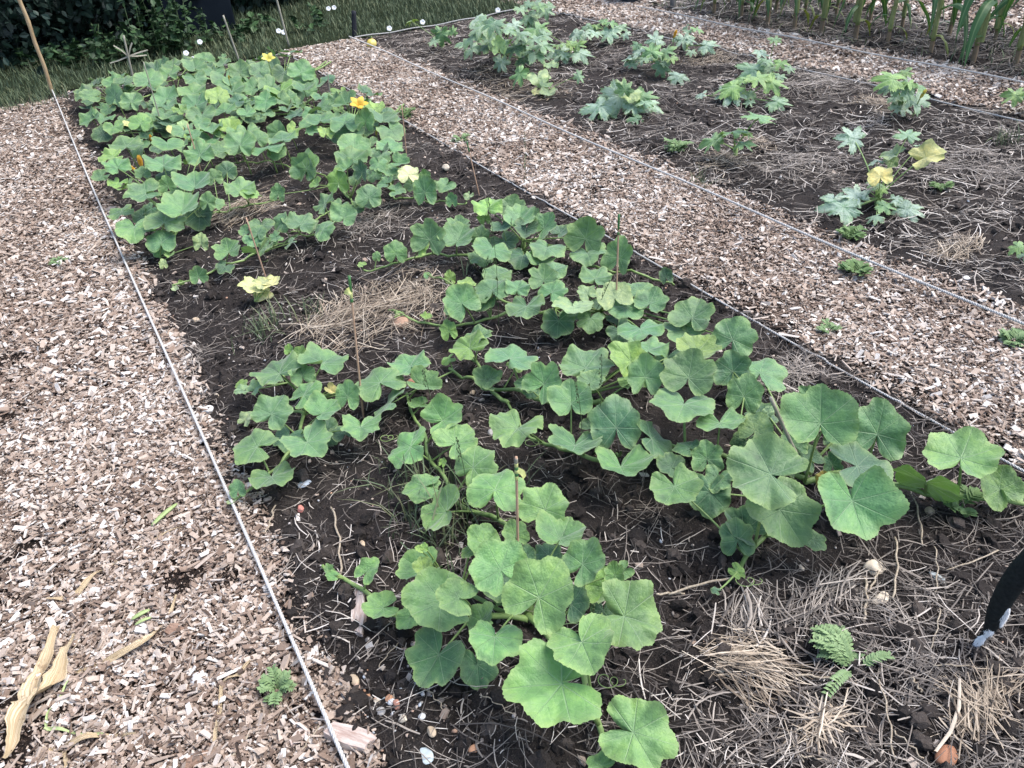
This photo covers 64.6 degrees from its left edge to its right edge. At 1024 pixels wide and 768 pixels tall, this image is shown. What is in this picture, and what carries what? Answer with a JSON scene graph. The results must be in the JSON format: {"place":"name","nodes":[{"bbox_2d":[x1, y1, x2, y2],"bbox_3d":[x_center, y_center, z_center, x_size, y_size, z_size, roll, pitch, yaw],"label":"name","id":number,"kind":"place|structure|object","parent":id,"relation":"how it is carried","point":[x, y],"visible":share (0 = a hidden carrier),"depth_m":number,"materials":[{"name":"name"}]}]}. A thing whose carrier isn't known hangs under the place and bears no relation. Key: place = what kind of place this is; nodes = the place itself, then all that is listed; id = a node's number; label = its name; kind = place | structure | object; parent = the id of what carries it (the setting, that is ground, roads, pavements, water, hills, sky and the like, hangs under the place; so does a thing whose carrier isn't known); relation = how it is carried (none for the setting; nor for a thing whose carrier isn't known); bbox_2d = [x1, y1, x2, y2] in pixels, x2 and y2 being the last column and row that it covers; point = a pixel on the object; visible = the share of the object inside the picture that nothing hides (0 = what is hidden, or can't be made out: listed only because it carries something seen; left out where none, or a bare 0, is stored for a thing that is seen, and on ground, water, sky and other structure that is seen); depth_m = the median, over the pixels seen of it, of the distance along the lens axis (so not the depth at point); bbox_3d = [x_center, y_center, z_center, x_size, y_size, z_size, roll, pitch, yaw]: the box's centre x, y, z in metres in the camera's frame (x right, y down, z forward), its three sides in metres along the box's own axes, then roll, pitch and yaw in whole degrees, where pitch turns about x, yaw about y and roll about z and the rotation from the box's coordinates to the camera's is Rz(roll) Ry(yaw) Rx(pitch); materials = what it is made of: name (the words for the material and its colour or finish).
{"place":"outdoors","nodes":[
{"label":"outdoors","id":0,"kind":"place"},
{"bbox_2d":[0,109,325,767],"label":"path","id":1,"kind":"structure","parent":0,"point":[177,581],"depth_m":2.10,"materials":[{"name":"brown wood"}]},
{"bbox_2d":[0,96,386,767],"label":"wood chips","id":2,"kind":"object","parent":1,"relation":"on","point":[144,412],"visible":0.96,"depth_m":2.30,"materials":[{"name":"beige wood"}]},
{"bbox_2d":[2,625,59,758],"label":"dry leaf","id":3,"kind":"object","parent":2,"relation":"on","point":[15,717],"visible":0.99,"depth_m":1.79,"materials":[{"name":"beige plant"}]},
{"bbox_2d":[26,633,74,703],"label":"dry leaf","id":4,"kind":"object","parent":2,"relation":"on","point":[56,673],"visible":0.99,"depth_m":1.85,"materials":[{"name":"beige plant"}]},
{"bbox_2d":[67,594,176,672],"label":"dry leaf","id":5,"kind":"object","parent":2,"relation":"on","point":[126,649],"visible":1,"depth_m":1.89,"materials":[{"name":"beige plant"}]},
{"bbox_2d":[0,205,303,767],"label":"straw","id":6,"kind":"object","parent":2,"relation":"on","point":[147,591],"visible":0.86,"depth_m":1.90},
{"bbox_2d":[52,90,349,767],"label":"rope","id":7,"kind":"object","parent":2,"relation":"on","point":[317,698],"visible":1,"depth_m":2.21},
{"bbox_2d":[0,122,1023,767],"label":"wood dust","id":8,"kind":"object","parent":2,"relation":"on","point":[258,508],"visible":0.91,"depth_m":2.39,"materials":[{"name":"brown wood"}]},
{"bbox_2d":[256,664,296,706],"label":"weed","id":9,"kind":"object","parent":1,"relation":"on","point":[281,680],"visible":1,"depth_m":1.78,"materials":[{"name":"green plant"}]},
{"bbox_2d":[0,0,551,104],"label":"lawn","id":10,"kind":"structure","parent":0,"point":[10,34],"depth_m":7.99,"materials":[{"name":"plant"}]},
{"bbox_2d":[14,31,148,69],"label":"nettle clump","id":11,"kind":"object","parent":10,"relation":"on","point":[53,52],"visible":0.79,"depth_m":7.49,"materials":[{"name":"green plant"}]},
{"bbox_2d":[83,19,192,65],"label":"nettle clump","id":12,"kind":"object","parent":10,"relation":"on","point":[134,33],"visible":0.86,"depth_m":7.35,"materials":[{"name":"green plant"}]},
{"bbox_2d":[117,0,217,60],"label":"nettle clump","id":13,"kind":"object","parent":10,"relation":"on","point":[156,8],"visible":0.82,"depth_m":7.53,"materials":[{"name":"green plant"}]},
{"bbox_2d":[137,0,235,37],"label":"storage box","id":14,"kind":"object","parent":10,"relation":"on","point":[215,10],"visible":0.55,"depth_m":8.26,"materials":[{"name":"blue plastic"}]},
{"bbox_2d":[142,2,328,43],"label":"nettle clump","id":15,"kind":"object","parent":10,"relation":"on","point":[317,14],"visible":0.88,"depth_m":8.04,"materials":[{"name":"green plant"}]},
{"bbox_2d":[3,0,1023,767],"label":"ground","id":16,"kind":"structure","parent":0,"point":[797,202],"depth_m":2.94,"materials":[{"name":"soil"}]},
{"bbox_2d":[0,78,68,112],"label":"grass","id":17,"kind":"structure","parent":16,"relation":"on","point":[38,98],"depth_m":6.46,"materials":[{"name":"green plant"}]},
{"bbox_2d":[17,0,52,95],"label":"bamboo pole","id":18,"kind":"object","parent":16,"relation":"on","point":[31,31],"visible":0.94,"depth_m":6.38,"materials":[{"name":"beige wood"}]},
{"bbox_2d":[0,0,136,75],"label":"hedge bush","id":19,"kind":"object","parent":16,"relation":"on","point":[47,18],"visible":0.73,"depth_m":7.63,"materials":[{"name":"green plant"}]},
{"bbox_2d":[0,0,184,59],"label":"hedge bush","id":20,"kind":"object","parent":16,"relation":"on","point":[110,24],"visible":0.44,"depth_m":7.96,"materials":[{"name":"green plant"}]},
{"bbox_2d":[73,68,180,145],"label":"squash plant","id":21,"kind":"object","parent":16,"relation":"on","point":[115,93],"visible":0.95,"depth_m":5.62,"materials":[{"name":"green plant"}]},
{"bbox_2d":[91,100,237,167],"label":"squash plant","id":22,"kind":"object","parent":16,"relation":"on","point":[137,145],"visible":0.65,"depth_m":4.87,"materials":[{"name":"green plant"}]},
{"bbox_2d":[91,140,279,268],"bbox_3d":[-1.641,-0.990,4.123,0.844,0.358,1.278,-21,38,-22],"label":"squash plant","id":23,"kind":"object","parent":16,"relation":"on","point":[172,208],"visible":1,"depth_m":3.96,"materials":[{"name":"green plant"}]},
{"bbox_2d":[143,52,230,142],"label":"squash plant","id":24,"kind":"object","parent":16,"relation":"on","point":[204,64],"visible":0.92,"depth_m":5.82,"materials":[{"name":"green plant"}]},
{"bbox_2d":[190,185,294,230],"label":"straw clump","id":25,"kind":"object","parent":16,"relation":"on","point":[241,210],"visible":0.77,"depth_m":4.16,"materials":[{"name":"beige plant"}]},
{"bbox_2d":[237,274,279,301],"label":"squash seedling","id":26,"kind":"object","parent":16,"relation":"on","point":[259,287],"visible":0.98,"depth_m":3.29,"materials":[{"name":"plant"}]},
{"bbox_2d":[230,295,290,354],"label":"grass tuft","id":27,"kind":"object","parent":16,"relation":"on","point":[260,321],"visible":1,"depth_m":3.12,"materials":[{"name":"green plant"}]},
{"bbox_2d":[206,79,318,182],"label":"squash plant","id":28,"kind":"object","parent":16,"relation":"on","point":[238,138],"visible":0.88,"depth_m":4.75,"materials":[{"name":"green plant"}]},
{"bbox_2d":[230,0,310,13],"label":"hedge bush","id":29,"kind":"object","parent":16,"relation":"on","point":[242,7],"visible":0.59,"depth_m":9.25,"materials":[{"name":"green plant"}]},
{"bbox_2d":[205,46,345,124],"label":"squash plant","id":30,"kind":"object","parent":16,"relation":"on","point":[267,70],"visible":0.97,"depth_m":5.67,"materials":[{"name":"green plant"}]},
{"bbox_2d":[171,184,381,290],"bbox_3d":[-0.952,-0.771,3.796,0.550,0.186,1.339,10,37,20],"label":"squash plant","id":31,"kind":"object","parent":16,"relation":"on","point":[368,196],"visible":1,"depth_m":3.70,"materials":[{"name":"green plant"}]},
{"bbox_2d":[226,341,430,503],"bbox_3d":[-0.673,0.087,2.520,0.621,0.211,0.739,11,37,22],"label":"squash plant","id":32,"kind":"object","parent":16,"relation":"on","point":[318,436],"visible":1,"depth_m":2.49,"materials":[{"name":"green plant"}]},
{"bbox_2d":[285,83,404,163],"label":"squash plant","id":33,"kind":"object","parent":16,"relation":"on","point":[348,130],"visible":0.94,"depth_m":4.69,"materials":[{"name":"green plant"}]},
{"bbox_2d":[324,721,376,753],"bbox_3d":[-0.335,0.731,1.675,0.113,0.028,0.050,10,37,20],"label":"wood lump","id":34,"kind":"object","parent":16,"relation":"on","point":[359,739],"visible":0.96,"depth_m":1.66,"materials":[{"name":"beige wood"}]},
{"bbox_2d":[232,150,473,206],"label":"squash plant","id":35,"kind":"object","parent":16,"relation":"on","point":[422,185],"visible":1,"depth_m":4.04,"materials":[{"name":"green plant"}]},
{"bbox_2d":[344,275,363,417],"bbox_3d":[-0.476,-0.089,2.492,0.054,0.533,0.017,-9,35,-6],"label":"marker skewer","id":36,"kind":"object","parent":16,"relation":"on","point":[348,291],"visible":0.96,"depth_m":2.44,"materials":[{"name":"brown wood"}]},
{"bbox_2d":[248,263,460,356],"bbox_3d":[-0.575,-0.293,3.159,0.855,0.100,0.640,-21,38,-22],"label":"straw clump","id":37,"kind":"object","parent":16,"relation":"on","point":[339,309],"visible":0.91,"depth_m":3.13,"materials":[{"name":"beige plant"}]},
{"bbox_2d":[351,589,365,636],"bbox_3d":[-0.369,0.551,1.954,0.037,0.021,0.143,-14,35,2],"label":"wood lump","id":38,"kind":"object","parent":16,"relation":"on","point":[358,614],"visible":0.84,"depth_m":1.94,"materials":[{"name":"beige wood"}]},
{"bbox_2d":[333,200,416,242],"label":"straw clump","id":39,"kind":"object","parent":16,"relation":"on","point":[367,219],"visible":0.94,"depth_m":3.88,"materials":[{"name":"beige plant"}]},
{"bbox_2d":[335,433,478,529],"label":"grass tuft","id":40,"kind":"object","parent":16,"relation":"on","point":[411,472],"visible":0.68,"depth_m":2.27,"materials":[{"name":"plant"}]},
{"bbox_2d":[374,269,448,310],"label":"straw clump","id":41,"kind":"object","parent":16,"relation":"on","point":[415,287],"visible":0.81,"depth_m":3.26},
{"bbox_2d":[406,19,457,47],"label":"courgette plant","id":42,"kind":"object","parent":16,"relation":"on","point":[442,35],"visible":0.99,"depth_m":6.93,"materials":[{"name":"green plant"}]},
{"bbox_2d":[378,420,543,581],"bbox_3d":[-0.143,0.314,2.165,0.447,0.184,0.522,7,36,17],"label":"grass tuft","id":43,"kind":"object","parent":16,"relation":"on","point":[452,534],"visible":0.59,"depth_m":2.14,"materials":[{"name":"plant"}]},
{"bbox_2d":[357,194,632,274],"bbox_3d":[-0.060,-0.623,3.446,1.174,0.250,0.494,4,35,12],"label":"squash plant","id":44,"kind":"object","parent":16,"relation":"on","point":[516,212],"visible":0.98,"depth_m":3.41,"materials":[{"name":"green plant"}]},
{"bbox_2d":[321,365,678,767],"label":"squash plant","id":45,"kind":"object","parent":16,"relation":"on","point":[512,576],"visible":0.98,"depth_m":1.73,"materials":[{"name":"green plant"}]},
{"bbox_2d":[454,13,554,72],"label":"courgette plant","id":46,"kind":"object","parent":16,"relation":"on","point":[493,42],"visible":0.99,"depth_m":5.99,"materials":[{"name":"green plant"}]},
{"bbox_2d":[0,49,1023,767],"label":"wood splinters","id":47,"kind":"object","parent":16,"relation":"on","point":[354,751],"visible":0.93,"depth_m":2.58,"materials":[{"name":"beige wood"}]},
{"bbox_2d":[514,456,525,541],"bbox_3d":[0.021,0.356,1.797,0.046,0.503,0.009,-9,35,-6],"label":"marker skewer","id":48,"kind":"object","parent":16,"relation":"on","point":[520,471],"visible":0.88,"depth_m":1.70,"materials":[{"name":"brown wood"}]},
{"bbox_2d":[513,0,555,27],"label":"courgette plant","id":49,"kind":"object","parent":16,"relation":"on","point":[531,17],"visible":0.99,"depth_m":7.11,"materials":[{"name":"green plant"}]},
{"bbox_2d":[57,57,1023,767],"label":"straw","id":50,"kind":"object","parent":16,"relation":"on","point":[1017,759],"visible":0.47,"depth_m":1.99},
{"bbox_2d":[57,0,1023,767],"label":"stray chips","id":51,"kind":"object","parent":16,"relation":"on","point":[445,710],"visible":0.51,"depth_m":3.29,"materials":[{"name":"brown wood"}]},
{"bbox_2d":[509,60,583,95],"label":"courgette plant","id":52,"kind":"object","parent":16,"relation":"on","point":[542,78],"visible":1,"depth_m":5.62,"materials":[{"name":"green plant"}]},
{"bbox_2d":[374,324,721,475],"bbox_3d":[0.119,-0.015,2.508,0.980,0.269,0.696,13,38,24],"label":"squash plant","id":53,"kind":"object","parent":16,"relation":"on","point":[638,365],"visible":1,"depth_m":2.38,"materials":[{"name":"green plant"}]},
{"bbox_2d":[545,27,596,64],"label":"courgette plant","id":54,"kind":"object","parent":16,"relation":"on","point":[578,54],"visible":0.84,"depth_m":6.25,"materials":[{"name":"green plant"}]},
{"bbox_2d":[388,258,758,355],"bbox_3d":[0.241,-0.357,3.056,1.365,0.228,0.744,8,36,17],"label":"squash plant","id":55,"kind":"object","parent":16,"relation":"on","point":[691,315],"visible":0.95,"depth_m":2.89,"materials":[{"name":"green plant"}]},
{"bbox_2d":[569,18,630,45],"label":"courgette plant","id":56,"kind":"object","parent":16,"relation":"on","point":[607,33],"visible":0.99,"depth_m":6.66,"materials":[{"name":"green plant"}]},
{"bbox_2d":[578,78,663,124],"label":"courgette plant","id":57,"kind":"object","parent":16,"relation":"on","point":[615,97],"visible":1,"depth_m":4.98,"materials":[{"name":"green plant"}]},
{"bbox_2d":[286,54,1023,471],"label":"rope","id":58,"kind":"object","parent":16,"relation":"on","point":[732,308],"visible":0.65,"depth_m":2.92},
{"bbox_2d":[622,30,689,85],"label":"courgette plant","id":59,"kind":"object","parent":16,"relation":"on","point":[661,67],"visible":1,"depth_m":5.78,"materials":[{"name":"green plant"}]},
{"bbox_2d":[363,8,1023,316],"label":"straw","id":60,"kind":"object","parent":16,"relation":"on","point":[869,154],"visible":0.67,"depth_m":4.48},
{"bbox_2d":[671,24,719,57],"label":"courgette plant","id":61,"kind":"object","parent":16,"relation":"on","point":[686,40],"visible":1,"depth_m":6.17,"materials":[{"name":"green plant"}]},
{"bbox_2d":[689,149,756,177],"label":"straw clump","id":62,"kind":"object","parent":16,"relation":"on","point":[715,160],"visible":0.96,"depth_m":4.26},
{"bbox_2d":[697,112,774,154],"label":"courgette plant","id":63,"kind":"object","parent":16,"relation":"on","point":[715,140],"visible":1,"depth_m":4.18,"materials":[{"name":"green plant"}]},
{"bbox_2d":[695,71,791,112],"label":"courgette plant","id":64,"kind":"object","parent":16,"relation":"on","point":[731,91],"visible":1,"depth_m":5.03,"materials":[{"name":"green plant"}]},
{"bbox_2d":[683,613,825,729],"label":"straw clump","id":65,"kind":"object","parent":16,"relation":"on","point":[750,662],"visible":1,"depth_m":1.73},
{"bbox_2d":[709,577,806,651],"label":"straw clump","id":66,"kind":"object","parent":16,"relation":"on","point":[750,605],"visible":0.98,"depth_m":1.87,"materials":[{"name":"beige plant"}]},
{"bbox_2d":[735,36,795,80],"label":"courgette plant","id":67,"kind":"object","parent":16,"relation":"on","point":[764,66],"visible":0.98,"depth_m":5.40,"materials":[{"name":"green plant"}]},
{"bbox_2d":[552,11,1023,121],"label":"rope","id":68,"kind":"object","parent":16,"relation":"on","point":[833,76],"visible":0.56,"depth_m":5.38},
{"bbox_2d":[757,345,839,401],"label":"straw clump","id":69,"kind":"object","parent":16,"relation":"on","point":[792,369],"visible":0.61,"depth_m":2.63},
{"bbox_2d":[732,144,867,195],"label":"straw clump","id":70,"kind":"object","parent":16,"relation":"on","point":[797,161],"visible":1,"depth_m":4.14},
{"bbox_2d":[614,349,1023,594],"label":"squash plant","id":71,"kind":"object","parent":16,"relation":"on","point":[782,508],"visible":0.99,"depth_m":2.06,"materials":[{"name":"green plant"}]},
{"bbox_2d":[765,560,874,651],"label":"straw clump","id":72,"kind":"object","parent":16,"relation":"on","point":[837,584],"visible":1,"depth_m":1.88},
{"bbox_2d":[776,688,866,761],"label":"straw clump","id":73,"kind":"object","parent":16,"relation":"on","point":[820,723],"visible":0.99,"depth_m":1.61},
{"bbox_2d":[631,0,1023,78],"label":"straw","id":74,"kind":"object","parent":16,"relation":"on","point":[867,43],"visible":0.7,"depth_m":6.44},
{"bbox_2d":[780,71,878,107],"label":"straw clump","id":75,"kind":"object","parent":16,"relation":"on","point":[829,94],"visible":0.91,"depth_m":5.25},
{"bbox_2d":[669,557,1023,767],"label":"straw clump","id":76,"kind":"object","parent":16,"relation":"on","point":[816,686],"visible":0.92,"depth_m":1.69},
{"bbox_2d":[835,224,866,240],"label":"weed","id":77,"kind":"object","parent":16,"relation":"on","point":[851,232],"visible":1,"depth_m":3.45,"materials":[{"name":"green plant"}]},
{"bbox_2d":[808,623,894,698],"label":"uprooted weed","id":78,"kind":"object","parent":16,"relation":"on","point":[833,642],"visible":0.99,"depth_m":1.74,"materials":[{"name":"green plant"}]},
{"bbox_2d":[807,0,901,39],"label":"maize plant","id":79,"kind":"object","parent":16,"relation":"on","point":[856,10],"visible":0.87,"depth_m":6.21,"materials":[{"name":"green plant"}]},
{"bbox_2d":[838,258,873,276],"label":"weed","id":80,"kind":"object","parent":16,"relation":"on","point":[852,265],"visible":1,"depth_m":3.19,"materials":[{"name":"green plant"}]},
{"bbox_2d":[814,125,946,226],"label":"courgette plant","id":81,"kind":"object","parent":16,"relation":"on","point":[925,154],"visible":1,"depth_m":3.62,"materials":[{"name":"green plant"}]},
{"bbox_2d":[833,0,943,43],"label":"maize plant","id":82,"kind":"object","parent":16,"relation":"on","point":[892,16],"visible":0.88,"depth_m":5.98,"materials":[{"name":"green plant"}]},
{"bbox_2d":[867,67,930,116],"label":"courgette plant","id":83,"kind":"object","parent":16,"relation":"on","point":[904,100],"visible":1,"depth_m":4.52,"materials":[{"name":"green plant"}]},
{"bbox_2d":[935,745,957,765],"bbox_3d":[0.828,0.711,1.544,0.054,0.026,0.039,-21,38,-22],"label":"brick lump","id":84,"kind":"object","parent":16,"relation":"on","point":[945,756],"visible":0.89,"depth_m":1.54,"materials":[{"name":"brick"}]},
{"bbox_2d":[925,0,968,62],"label":"maize plant","id":85,"kind":"object","parent":16,"relation":"on","point":[956,5],"visible":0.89,"depth_m":5.62,"materials":[{"name":"green plant"}]},
{"bbox_2d":[925,227,989,263],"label":"straw clump","id":86,"kind":"object","parent":16,"relation":"on","point":[964,244],"visible":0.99,"depth_m":3.30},
{"bbox_2d":[943,484,982,517],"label":"weed","id":87,"kind":"object","parent":16,"relation":"on","point":[971,493],"visible":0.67,"depth_m":2.09,"materials":[{"name":"green plant"}]},
{"bbox_2d":[911,140,1023,194],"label":"straw clump","id":88,"kind":"object","parent":16,"relation":"on","point":[976,170],"visible":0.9,"depth_m":3.99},
{"bbox_2d":[928,654,1023,758],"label":"straw clump","id":89,"kind":"object","parent":16,"relation":"on","point":[986,695],"visible":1,"depth_m":1.60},
{"bbox_2d":[950,0,1019,66],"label":"maize plant","id":90,"kind":"object","parent":16,"relation":"on","point":[979,26],"visible":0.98,"depth_m":5.25,"materials":[{"name":"green plant"}]},
{"bbox_2d":[972,549,1023,646],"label":"animal","id":91,"kind":"object","parent":16,"relation":"on","point":[1008,590],"visible":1,"depth_m":1.63},
{"bbox_2d":[998,0,1023,67],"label":"maize plant","id":92,"kind":"object","parent":16,"relation":"on","point":[1020,43],"visible":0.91,"depth_m":5.37,"materials":[{"name":"green plant"}]},
{"bbox_2d":[998,87,1023,107],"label":"courgette plant","id":93,"kind":"object","parent":16,"relation":"on","point":[1015,97],"visible":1,"depth_m":4.55,"materials":[{"name":"green plant"}]},
{"bbox_2d":[279,37,1023,462],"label":"path","id":94,"kind":"structure","parent":0,"point":[789,286],"depth_m":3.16,"materials":[{"name":"brown wood"}]},
{"bbox_2d":[349,36,1023,324],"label":"rope","id":95,"kind":"object","parent":94,"relation":"on","point":[885,267],"visible":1,"depth_m":3.63,"materials":[{"name":"grey fabric"}]},
{"bbox_2d":[998,327,1023,346],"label":"weed","id":96,"kind":"object","parent":94,"relation":"on","point":[1018,334],"visible":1,"depth_m":2.72,"materials":[{"name":"green plant"}]},
{"bbox_2d":[525,0,1023,116],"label":"path","id":97,"kind":"structure","parent":0,"point":[877,70],"depth_m":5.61,"materials":[{"name":"brown wood"}]},
{"bbox_2d":[501,0,665,19],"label":"wood chips","id":98,"kind":"object","parent":97,"relation":"on","point":[566,11],"visible":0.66,"depth_m":8.08,"materials":[{"name":"beige wood"}]},
{"bbox_2d":[636,5,1023,82],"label":"rope","id":99,"kind":"object","parent":97,"relation":"on","point":[846,48],"visible":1,"depth_m":5.90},
{"bbox_2d":[831,0,1023,27],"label":"path","id":100,"kind":"structure","parent":0,"point":[945,3],"depth_m":7.12,"materials":[{"name":"beige wood"}]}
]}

